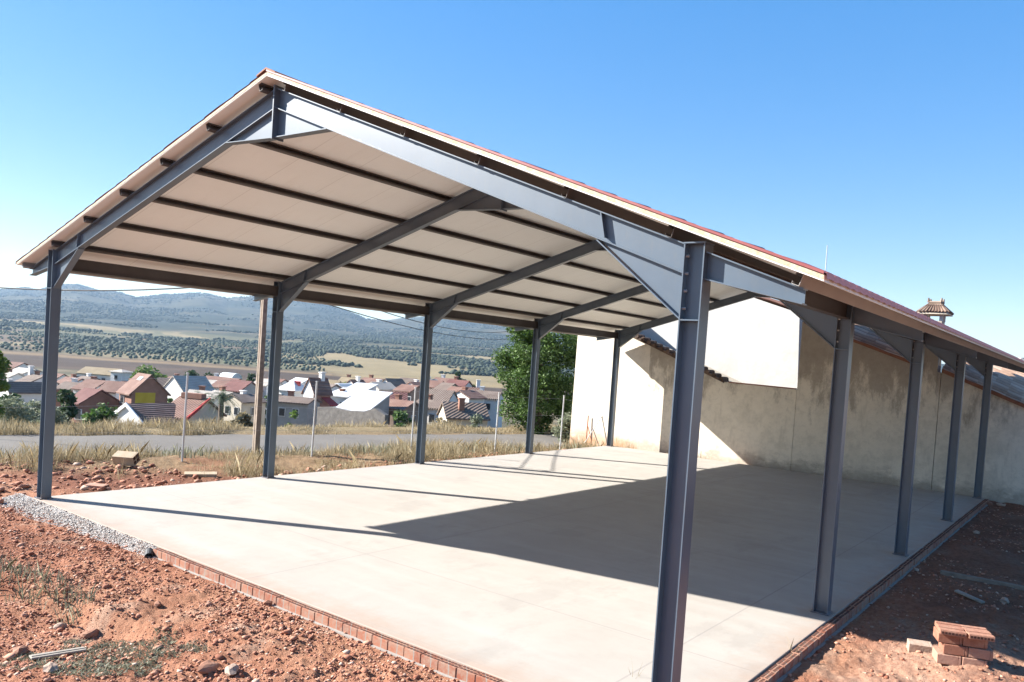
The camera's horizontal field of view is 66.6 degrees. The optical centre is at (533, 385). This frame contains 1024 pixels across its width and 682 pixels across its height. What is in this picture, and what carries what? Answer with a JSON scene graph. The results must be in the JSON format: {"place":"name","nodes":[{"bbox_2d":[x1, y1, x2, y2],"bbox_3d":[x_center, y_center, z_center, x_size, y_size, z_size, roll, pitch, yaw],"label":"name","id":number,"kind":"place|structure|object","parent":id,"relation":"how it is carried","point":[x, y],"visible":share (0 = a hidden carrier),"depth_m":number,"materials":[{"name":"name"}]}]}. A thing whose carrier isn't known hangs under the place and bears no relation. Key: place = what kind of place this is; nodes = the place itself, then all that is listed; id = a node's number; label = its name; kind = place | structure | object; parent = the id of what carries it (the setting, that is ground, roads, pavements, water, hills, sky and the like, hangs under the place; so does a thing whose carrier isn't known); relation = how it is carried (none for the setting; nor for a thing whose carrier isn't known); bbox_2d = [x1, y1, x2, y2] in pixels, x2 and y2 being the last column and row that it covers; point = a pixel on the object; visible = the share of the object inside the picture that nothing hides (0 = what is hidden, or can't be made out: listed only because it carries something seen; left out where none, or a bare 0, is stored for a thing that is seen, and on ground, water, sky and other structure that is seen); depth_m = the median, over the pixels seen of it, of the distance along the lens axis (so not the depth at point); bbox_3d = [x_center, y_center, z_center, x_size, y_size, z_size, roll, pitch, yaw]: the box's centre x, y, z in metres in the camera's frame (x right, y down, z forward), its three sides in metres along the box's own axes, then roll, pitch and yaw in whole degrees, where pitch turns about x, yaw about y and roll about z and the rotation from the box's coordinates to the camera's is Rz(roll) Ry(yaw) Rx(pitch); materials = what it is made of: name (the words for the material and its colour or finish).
{"place":"outdoors","nodes":[
{"label":"outdoors","id":0,"kind":"place"},
{"bbox_2d":[0,414,559,435],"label":"dry grass","id":1,"kind":"structure","parent":0,"point":[112,425],"depth_m":29.92,"materials":[{"name":"plant"}]},
{"bbox_2d":[0,433,568,455],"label":"road","id":2,"kind":"structure","parent":0,"point":[222,442],"depth_m":28.16,"materials":[{"name":"asphalt"}]},
{"bbox_2d":[33,446,984,681],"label":"concrete floor","id":3,"kind":"structure","parent":0,"point":[543,566],"depth_m":12.84,"materials":[{"name":"concrete"}]},
{"bbox_2d":[16,67,1023,681],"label":"steel shed","id":4,"kind":"structure","parent":3,"relation":"on","point":[282,191],"depth_m":13.71,"materials":[{"name":"metal"}]},
{"bbox_2d":[0,285,1023,681],"bbox_3d":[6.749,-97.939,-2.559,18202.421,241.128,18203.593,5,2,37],"label":"ground","id":5,"kind":"structure","parent":0,"point":[994,561],"depth_m":11.61,"materials":[{"name":"soil"}]},
{"bbox_2d":[0,350,11,417],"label":"bush","id":6,"kind":"object","parent":5,"relation":"on","point":[5,386],"visible":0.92,"depth_m":36.05,"materials":[{"name":"green plant"}]},
{"bbox_2d":[0,368,24,396],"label":"white house","id":7,"kind":"structure","parent":5,"relation":"on","point":[15,376],"depth_m":135.09,"materials":[{"name":"clear paint"}]},
{"bbox_2d":[0,392,31,415],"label":"bush","id":8,"kind":"object","parent":5,"relation":"on","point":[11,395],"visible":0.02,"depth_m":58.20,"materials":[{"name":"green plant"}]},
{"bbox_2d":[0,396,37,424],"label":"bush","id":9,"kind":"object","parent":5,"relation":"on","point":[24,412],"visible":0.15,"depth_m":45.65,"materials":[{"name":"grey plant"}]},
{"bbox_2d":[12,645,28,655],"bbox_3d":[-5.399,2.781,8.186,0.149,0.088,0.207,3,2,-23],"label":"rubble","id":10,"kind":"object","parent":5,"relation":"on","point":[21,649],"visible":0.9,"depth_m":8.16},
{"bbox_2d":[2,379,41,403],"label":"gabled house","id":11,"kind":"structure","parent":5,"relation":"on","point":[28,391],"depth_m":111.26,"materials":[{"name":"tile"}]},
{"bbox_2d":[9,361,34,368],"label":"white house","id":12,"kind":"structure","parent":5,"relation":"on","point":[18,364],"depth_m":168.84,"materials":[{"name":"clear paint"}]},
{"bbox_2d":[12,399,40,424],"bbox_3d":[-33.596,3.981,52.181,4.050,6.212,3.646,5,2,37],"label":"bush","id":13,"kind":"object","parent":5,"relation":"on","point":[36,404],"visible":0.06,"depth_m":52.27,"materials":[{"name":"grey plant"}]},
{"bbox_2d":[12,367,42,375],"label":"flat white house","id":14,"kind":"structure","parent":5,"relation":"on","point":[22,371],"depth_m":156.95,"materials":[{"name":"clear paint"}]},
{"bbox_2d":[16,366,59,384],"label":"house","id":15,"kind":"structure","parent":5,"relation":"on","point":[32,377],"depth_m":125.62,"materials":[{"name":"white"}]},
{"bbox_2d":[43,662,58,671],"bbox_3d":[-4.582,2.667,7.380,0.132,0.078,0.204,3,2,-35],"label":"rubble","id":16,"kind":"object","parent":5,"relation":"on","point":[50,666],"visible":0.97,"depth_m":7.34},
{"bbox_2d":[0,550,106,624],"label":"bank grass","id":17,"kind":"structure","parent":5,"relation":"on","point":[20,570],"depth_m":9.78,"materials":[{"name":"plant"}]},
{"bbox_2d":[37,407,69,425],"bbox_3d":[-26.649,3.432,42.039,3.305,4.986,2.967,5,2,37],"label":"bush","id":18,"kind":"object","parent":5,"relation":"on","point":[58,412],"visible":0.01,"depth_m":42.50,"materials":[{"name":"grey plant"}]},
{"bbox_2d":[29,646,85,659],"bbox_3d":[-4.885,2.741,7.997,0.100,0.046,0.497,6,3,44],"label":"plank","id":19,"kind":"object","parent":5,"relation":"on","point":[57,653],"visible":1,"depth_m":7.97,"materials":[{"name":"grey wood"}]},
{"bbox_2d":[56,378,79,406],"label":"brown roof house","id":20,"kind":"structure","parent":5,"relation":"on","point":[67,385],"depth_m":117.20,"materials":[{"name":"tile"}]},
{"bbox_2d":[56,388,81,423],"bbox_3d":[-31.439,3.418,52.218,2.576,6.559,2.165,5,2,21],"label":"round tree","id":21,"kind":"object","parent":5,"relation":"on","point":[64,398],"visible":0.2,"depth_m":51.70,"materials":[{"name":"green plant"}]},
{"bbox_2d":[57,374,84,383],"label":"red roof house","id":22,"kind":"structure","parent":5,"relation":"on","point":[66,378],"depth_m":133.69,"materials":[{"name":"clear tile"}]},
{"bbox_2d":[0,493,156,556],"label":"gravel heap","id":23,"kind":"object","parent":5,"relation":"on","point":[102,536],"visible":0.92,"depth_m":12.77,"materials":[{"name":"gravel"}]},
{"bbox_2d":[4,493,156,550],"bbox_3d":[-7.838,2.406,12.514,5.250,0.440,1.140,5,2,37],"label":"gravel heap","id":24,"kind":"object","parent":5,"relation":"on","point":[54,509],"visible":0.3,"depth_m":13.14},
{"bbox_2d":[70,376,105,392],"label":"red roof house","id":25,"kind":"structure","parent":5,"relation":"on","point":[93,382],"depth_m":114.77,"materials":[{"name":"clear tile"}]},
{"bbox_2d":[80,629,98,638],"bbox_3d":[-5.028,2.808,8.831,0.131,0.091,0.186,5,2,33],"label":"rubble","id":26,"kind":"object","parent":5,"relation":"on","point":[90,633],"visible":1,"depth_m":8.80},
{"bbox_2d":[65,388,118,422],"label":"red roof house","id":27,"kind":"structure","parent":5,"relation":"on","point":[89,398],"depth_m":93.11,"materials":[{"name":"brick"}]},
{"bbox_2d":[85,483,108,487],"bbox_3d":[-8.958,2.080,15.954,0.420,0.120,0.200,4,7,7],"label":"clay block","id":28,"kind":"object","parent":5,"relation":"on","point":[95,485],"depth_m":15.90,"materials":[{"name":"brick"}]},
{"bbox_2d":[76,366,119,380],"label":"long white house","id":29,"kind":"structure","parent":5,"relation":"on","point":[101,373],"depth_m":172.77,"materials":[{"name":"clear paint"}]},
{"bbox_2d":[80,402,118,424],"bbox_3d":[-33.537,4.836,60.285,3.446,7.230,3.728,4,2,-4],"label":"bush","id":30,"kind":"object","parent":5,"relation":"on","point":[106,412],"visible":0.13,"depth_m":60.02,"materials":[{"name":"green plant"}]},
{"bbox_2d":[0,627,210,681],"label":"grey weeds","id":31,"kind":"object","parent":5,"relation":"on","point":[127,666],"visible":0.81,"depth_m":7.92,"materials":[{"name":"plant"}]},
{"bbox_2d":[98,380,125,399],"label":"white house","id":32,"kind":"structure","parent":5,"relation":"on","point":[110,387],"depth_m":106.75,"materials":[{"name":"clear tile"}]},
{"bbox_2d":[108,369,131,380],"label":"white annex","id":33,"kind":"object","parent":5,"relation":"on","point":[120,375],"visible":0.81,"depth_m":170.94,"materials":[{"name":"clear paint"}]},
{"bbox_2d":[112,451,139,465],"bbox_3d":[-9.878,1.759,18.860,0.520,0.240,0.280,4,26,2],"label":"clay block","id":34,"kind":"object","parent":5,"relation":"on","point":[132,459],"depth_m":18.76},
{"bbox_2d":[116,373,170,406],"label":"yellow wall house","id":35,"kind":"structure","parent":5,"relation":"on","point":[142,391],"depth_m":94.93,"materials":[{"name":"tile"}]},
{"bbox_2d":[114,402,179,425],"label":"house","id":36,"kind":"structure","parent":5,"relation":"on","point":[136,411],"depth_m":71.78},
{"bbox_2d":[128,363,168,379],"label":"poplar tree","id":37,"kind":"object","parent":5,"relation":"on","point":[150,370],"visible":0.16,"depth_m":151.16,"materials":[{"name":"green plant"}]},
{"bbox_2d":[0,327,326,371],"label":"olive grove","id":38,"kind":"object","parent":5,"relation":"on","point":[76,350],"visible":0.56,"depth_m":684.91,"materials":[{"name":"plant"}]},
{"bbox_2d":[181,373,188,461],"bbox_3d":[-9.022,0.947,20.121,0.080,2.580,0.063,3,2,-31],"label":"fence post","id":39,"kind":"object","parent":5,"relation":"on","point":[185,408],"visible":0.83,"depth_m":20.10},
{"bbox_2d":[163,375,214,401],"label":"warehouse","id":40,"kind":"structure","parent":5,"relation":"on","point":[174,386],"depth_m":110.54,"materials":[{"name":"metal"}]},
{"bbox_2d":[171,392,226,425],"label":"house","id":41,"kind":"structure","parent":5,"relation":"on","point":[196,410],"depth_m":75.46,"materials":[{"name":"red paint"}]},
{"bbox_2d":[184,471,216,477],"bbox_3d":[-7.782,2.090,18.189,0.700,0.120,0.220,3,10,-23],"label":"clay block","id":42,"kind":"object","parent":5,"relation":"on","point":[199,474],"depth_m":18.14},
{"bbox_2d":[188,386,220,406],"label":"white house","id":43,"kind":"structure","parent":5,"relation":"on","point":[202,389],"depth_m":103.66,"materials":[{"name":"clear paint"}]},
{"bbox_2d":[197,660,220,673],"bbox_3d":[-3.173,2.731,7.580,0.158,0.096,0.250,6,2,39],"label":"rubble","id":44,"kind":"object","parent":5,"relation":"on","point":[206,666],"visible":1,"depth_m":7.53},
{"bbox_2d":[201,387,242,422],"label":"palm tree","id":45,"kind":"object","parent":5,"relation":"on","point":[222,399],"visible":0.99,"depth_m":67.89,"materials":[{"name":"green plant"}]},
{"bbox_2d":[212,377,240,389],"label":"red roof house","id":46,"kind":"structure","parent":5,"relation":"on","point":[219,382],"depth_m":128.95,"materials":[{"name":"clear tile"}]},
{"bbox_2d":[0,495,458,681],"bbox_3d":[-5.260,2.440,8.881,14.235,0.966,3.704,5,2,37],"label":"earth stones","id":47,"kind":"object","parent":5,"relation":"on","point":[183,643],"visible":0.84,"depth_m":8.94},
{"bbox_2d":[220,372,241,378],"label":"greenhouse","id":48,"kind":"object","parent":5,"relation":"on","point":[231,375],"visible":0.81,"depth_m":164.39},
{"bbox_2d":[224,663,238,675],"bbox_3d":[-2.926,2.755,7.562,0.139,0.092,0.206,3,2,-29],"label":"rubble","id":49,"kind":"object","parent":5,"relation":"on","point":[231,669],"visible":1,"depth_m":7.52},
{"bbox_2d":[224,411,252,426],"bbox_3d":[-22.423,4.665,58.144,3.081,5.806,2.673,4,2,-5],"label":"bush","id":50,"kind":"object","parent":5,"relation":"on","point":[243,418],"visible":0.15,"depth_m":57.89,"materials":[{"name":"green plant"}]},
{"bbox_2d":[224,379,255,393],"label":"red roof house","id":51,"kind":"structure","parent":5,"relation":"on","point":[234,386],"depth_m":117.11,"materials":[{"name":"clear tile"}]},
{"bbox_2d":[223,390,266,425],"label":"white house","id":52,"kind":"structure","parent":5,"relation":"on","point":[246,400],"depth_m":98.85,"materials":[{"name":"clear paint"}]},
{"bbox_2d":[252,298,267,452],"bbox_3d":[-8.180,-1.875,23.310,0.157,8.750,0.686,2,2,-40],"label":"utility pole","id":53,"kind":"object","parent":5,"relation":"on","point":[260,374],"visible":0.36,"depth_m":23.13,"materials":[{"name":"wood"}]},
{"bbox_2d":[0,287,184,290],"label":"overhead cable","id":54,"kind":"object","parent":53,"relation":"attached to","point":[99,290],"visible":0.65,"depth_m":24.09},
{"bbox_2d":[330,305,515,339],"bbox_3d":[-2.995,-3.721,46.651,0.036,1.961,47.642,4,2,12],"label":"overhead cable","id":55,"kind":"object","parent":53,"relation":"attached to","point":[406,326],"visible":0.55,"depth_m":33.99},
{"bbox_2d":[254,379,282,426],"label":"white house","id":56,"kind":"structure","parent":5,"relation":"on","point":[265,386],"depth_m":120.14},
{"bbox_2d":[0,284,564,350],"bbox_3d":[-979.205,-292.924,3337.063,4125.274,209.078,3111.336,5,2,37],"label":"hillside scrub","id":57,"kind":"object","parent":5,"relation":"on","point":[109,312],"visible":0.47,"depth_m":2365.05,"materials":[{"name":"green plant"}]},
{"bbox_2d":[0,448,571,503],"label":"earth stones","id":58,"kind":"object","parent":5,"relation":"on","point":[102,481],"visible":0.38,"depth_m":17.26,"materials":[{"name":"stone"}]},
{"bbox_2d":[0,303,574,377],"bbox_3d":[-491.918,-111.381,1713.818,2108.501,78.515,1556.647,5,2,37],"label":"oak trees","id":59,"kind":"object","parent":5,"relation":"on","point":[305,349],"visible":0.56,"depth_m":967.34,"materials":[{"name":"plant"}]},
{"bbox_2d":[279,380,303,396],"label":"hip roof house","id":60,"kind":"structure","parent":5,"relation":"on","point":[297,387],"depth_m":117.05,"materials":[{"name":"white"}]},
{"bbox_2d":[277,390,321,426],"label":"grey house","id":61,"kind":"structure","parent":5,"relation":"on","point":[303,407],"depth_m":94.36,"materials":[{"name":"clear paint"}]},
{"bbox_2d":[0,440,598,458],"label":"green weeds","id":62,"kind":"object","parent":5,"relation":"on","point":[175,451],"visible":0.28,"depth_m":23.52,"materials":[{"name":"plant"}]},
{"bbox_2d":[311,381,317,456],"bbox_3d":[-6.320,1.101,22.397,0.080,2.480,0.063,3,2,-31],"label":"fence post","id":63,"kind":"object","parent":5,"relation":"on","point":[314,418],"visible":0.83,"depth_m":22.38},
{"bbox_2d":[301,372,337,406],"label":"arched house","id":64,"kind":"structure","parent":5,"relation":"on","point":[324,393],"depth_m":99.51,"materials":[{"name":"white paint"}]},
{"bbox_2d":[150,548,504,681],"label":"brick edging","id":65,"kind":"object","parent":5,"relation":"on","point":[444,667],"visible":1,"depth_m":8.95,"materials":[{"name":"brick"}]},
{"bbox_2d":[330,388,364,406],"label":"white house","id":66,"kind":"structure","parent":5,"relation":"on","point":[340,396],"depth_m":105.67,"materials":[{"name":"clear paint"}]},
{"bbox_2d":[316,407,388,426],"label":"stone wall","id":67,"kind":"structure","parent":5,"relation":"on","point":[328,415],"depth_m":72.26,"materials":[{"name":"stone"}]},
{"bbox_2d":[0,433,711,479],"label":"dry grass","id":68,"kind":"structure","parent":5,"relation":"on","point":[446,453],"depth_m":22.12,"materials":[{"name":"plant"}]},
{"bbox_2d":[347,382,377,390],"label":"metal roof house","id":69,"kind":"structure","parent":5,"relation":"on","point":[366,386],"depth_m":118.84,"materials":[{"name":"white metal"}]},
{"bbox_2d":[336,389,392,414],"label":"metal roof barn","id":70,"kind":"structure","parent":5,"relation":"on","point":[362,400],"depth_m":84.47,"materials":[{"name":"metal"}]},
{"bbox_2d":[369,379,395,391],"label":"white house","id":71,"kind":"structure","parent":5,"relation":"on","point":[387,386],"depth_m":123.29,"materials":[{"name":"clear paint"}]},
{"bbox_2d":[382,378,405,386],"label":"white house","id":72,"kind":"structure","parent":5,"relation":"on","point":[396,382],"depth_m":131.45,"materials":[{"name":"clear paint"}]},
{"bbox_2d":[384,391,407,399],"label":"red roof house","id":73,"kind":"structure","parent":5,"relation":"on","point":[404,396],"depth_m":99.82,"materials":[{"name":"clear tile"}]},
{"bbox_2d":[388,394,418,426],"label":"brown roof house","id":74,"kind":"structure","parent":5,"relation":"on","point":[399,403],"depth_m":86.95,"materials":[{"name":"clear"}]},
{"bbox_2d":[392,409,414,426],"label":"bush","id":75,"kind":"object","parent":5,"relation":"on","point":[397,415],"visible":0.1,"depth_m":66.20,"materials":[{"name":"green plant"}]},
{"bbox_2d":[392,384,419,400],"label":"brown house","id":76,"kind":"structure","parent":5,"relation":"on","point":[409,389],"depth_m":112.02,"materials":[{"name":"clear tile"}]},
{"bbox_2d":[411,387,416,447],"bbox_3d":[-3.773,1.247,24.328,0.080,2.430,0.063,3,2,-31],"label":"fence post","id":77,"kind":"object","parent":5,"relation":"on","point":[413,416],"visible":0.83,"depth_m":24.30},
{"bbox_2d":[416,394,441,424],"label":"white house","id":78,"kind":"structure","parent":5,"relation":"on","point":[433,406],"depth_m":90.36,"materials":[{"name":"clear paint"}]},
{"bbox_2d":[429,389,457,401],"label":"brown roof house","id":79,"kind":"structure","parent":5,"relation":"on","point":[442,395],"depth_m":99.33,"materials":[{"name":"clear tile"}]},
{"bbox_2d":[433,382,458,389],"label":"terrace house","id":80,"kind":"structure","parent":5,"relation":"on","point":[443,386],"depth_m":119.28,"materials":[{"name":"red tile"}]},
{"bbox_2d":[446,376,473,386],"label":"white house","id":81,"kind":"structure","parent":5,"relation":"on","point":[461,383],"depth_m":131.53,"materials":[{"name":"clear tile"}]},
{"bbox_2d":[436,397,490,427],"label":"chimney house","id":82,"kind":"structure","parent":5,"relation":"on","point":[457,411],"depth_m":78.91,"materials":[{"name":"brown"}]},
{"bbox_2d":[456,387,486,402],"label":"white house","id":83,"kind":"structure","parent":5,"relation":"on","point":[473,396],"depth_m":106.98,"materials":[{"name":"clear paint"}]},
{"bbox_2d":[467,413,483,427],"bbox_3d":[-4.818,4.551,62.280,2.926,4.813,2.817,5,2,37],"label":"bush","id":84,"kind":"object","parent":5,"relation":"on","point":[478,420],"visible":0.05,"depth_m":61.78,"materials":[{"name":"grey plant"}]},
{"bbox_2d":[476,386,503,427],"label":"brown roof house","id":85,"kind":"structure","parent":5,"relation":"on","point":[491,401],"depth_m":112.13,"materials":[{"name":"clear"}]},
{"bbox_2d":[491,326,577,433],"bbox_3d":[0.426,-0.736,39.109,5.102,7.263,4.894,5,2,37],"label":"broadleaf tree","id":86,"kind":"object","parent":5,"relation":"on","point":[516,359],"visible":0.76,"depth_m":38.20,"materials":[{"name":"green plant"}]},
{"bbox_2d":[551,412,571,442],"bbox_3d":[1.518,2.117,35.562,1.421,1.896,1.347,5,2,37],"label":"bush","id":87,"kind":"object","parent":5,"relation":"on","point":[566,426],"visible":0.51,"depth_m":35.21,"materials":[{"name":"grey plant"}]},
{"bbox_2d":[570,334,796,470],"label":"outbuilding","id":88,"kind":"structure","parent":5,"relation":"on","point":[746,423],"depth_m":29.95,"materials":[{"name":"beige paint"}]},
{"bbox_2d":[639,297,801,387],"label":"white house","id":89,"kind":"structure","parent":5,"relation":"on","point":[756,340],"depth_m":30.80,"materials":[{"name":"paint"}]},
{"bbox_2d":[751,499,988,681],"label":"brick edging","id":90,"kind":"object","parent":5,"relation":"on","point":[781,669],"visible":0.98,"depth_m":10.84,"materials":[{"name":"brick"}]},
{"bbox_2d":[790,298,953,490],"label":"cream house","id":91,"kind":"structure","parent":5,"relation":"on","point":[877,405],"depth_m":25.22,"materials":[{"name":"paint"}]},
{"bbox_2d":[785,506,1023,681],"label":"earth stones","id":92,"kind":"object","parent":5,"relation":"on","point":[919,651],"visible":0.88,"depth_m":11.09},
{"bbox_2d":[906,638,932,652],"bbox_3d":[4.635,3.142,9.353,0.260,0.120,0.160,5,8,17],"label":"clay block","id":93,"kind":"object","parent":5,"relation":"on","point":[913,645],"depth_m":9.30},
{"bbox_2d":[932,647,961,665],"bbox_3d":[4.642,3.044,8.758,0.245,0.108,0.240,4,2,15],"label":"hollow brick","id":94,"kind":"object","parent":5,"relation":"on","point":[939,656],"visible":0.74,"depth_m":8.66,"materials":[{"name":"brick"}]},
{"bbox_2d":[938,642,967,656],"bbox_3d":[4.710,2.934,8.749,0.245,0.108,0.240,4,2,15],"label":"hollow brick","id":95,"kind":"object","parent":94,"relation":"on","point":[954,649],"visible":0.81,"depth_m":8.64,"materials":[{"name":"brick"}]},
{"bbox_2d":[933,626,962,644],"bbox_3d":[4.664,2.814,8.773,0.245,0.108,0.240,4,2,14],"label":"hollow brick","id":96,"kind":"object","parent":95,"relation":"on","point":[942,638],"visible":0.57,"depth_m":8.67,"materials":[{"name":"brick"}]},
{"bbox_2d":[935,621,966,637],"bbox_3d":[4.672,2.729,8.733,0.260,0.052,0.342,5,2,18],"label":"flat tile brick","id":97,"kind":"object","parent":96,"relation":"on","point":[950,629],"visible":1,"depth_m":8.66,"materials":[{"name":"brick"}]},
{"bbox_2d":[954,590,984,603],"bbox_3d":[6.830,3.299,12.203,0.090,0.083,0.462,3,2,-25],"label":"plank","id":98,"kind":"object","parent":5,"relation":"on","point":[969,596],"visible":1,"depth_m":12.17,"materials":[{"name":"grey wood"}]},
{"bbox_2d":[961,656,986,665],"bbox_3d":[4.886,3.063,8.687,0.245,0.108,0.240,4,2,14],"label":"hollow brick","id":99,"kind":"object","parent":5,"relation":"on","point":[972,661],"visible":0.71,"depth_m":8.58,"materials":[{"name":"brick"}]},
{"bbox_2d":[967,645,993,660],"bbox_3d":[4.955,2.953,8.678,0.245,0.108,0.240,5,2,18],"label":"hollow brick","id":100,"kind":"object","parent":99,"relation":"on","point":[981,653],"visible":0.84,"depth_m":8.57,"materials":[{"name":"brick"}]},
{"bbox_2d":[962,637,987,648],"bbox_3d":[4.909,2.834,8.703,0.245,0.108,0.240,5,2,17],"label":"hollow brick","id":101,"kind":"object","parent":100,"relation":"on","point":[975,643],"visible":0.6,"depth_m":8.59,"materials":[{"name":"brick"}]},
{"bbox_2d":[960,624,994,641],"bbox_3d":[4.931,2.749,8.658,0.260,0.052,0.343,4,2,13],"label":"flat tile brick","id":102,"kind":"object","parent":101,"relation":"on","point":[978,633],"visible":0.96,"depth_m":8.58,"materials":[{"name":"brick"}]},
{"bbox_2d":[931,361,1023,505],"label":"long barn","id":103,"kind":"structure","parent":5,"relation":"on","point":[1003,479],"depth_m":23.39,"materials":[{"name":"beige paint"}]},
{"bbox_2d":[940,570,1023,590],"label":"plank","id":104,"kind":"object","parent":5,"relation":"on","point":[976,578],"visible":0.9,"depth_m":13.29,"materials":[{"name":"wood"}]},
{"bbox_2d":[0,0,1023,363],"label":"sky","id":105,"kind":"structure","parent":0,"point":[887,135],"materials":[{"name":"blue"}]},
{"bbox_3d":[-13.041,0.912,15.770,0.075,2.330,0.080,5,2,37],"label":"fence post","id":106,"kind":"object","parent":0,"visible":0},
{"bbox_2d":[8,430,590,435],"bbox_3d":[-4.812,1.520,23.529,22.640,0.388,1.007,2,3,-44],"label":"fence wire","id":107,"kind":"object","parent":106,"relation":"attached to","point":[264,430],"visible":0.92,"depth_m":20.94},
{"bbox_2d":[3,404,604,421],"bbox_3d":[-4.771,0.930,23.510,22.640,0.553,1.007,2,3,-44],"label":"fence wire","id":108,"kind":"object","parent":106,"relation":"attached to","point":[258,406],"visible":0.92,"depth_m":20.74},
{"bbox_2d":[130,378,595,406],"bbox_3d":[-4.731,0.339,23.490,22.640,0.718,1.007,2,3,-44],"label":"fence wire","id":109,"kind":"object","parent":106,"relation":"attached to","point":[308,385],"visible":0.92,"depth_m":21.85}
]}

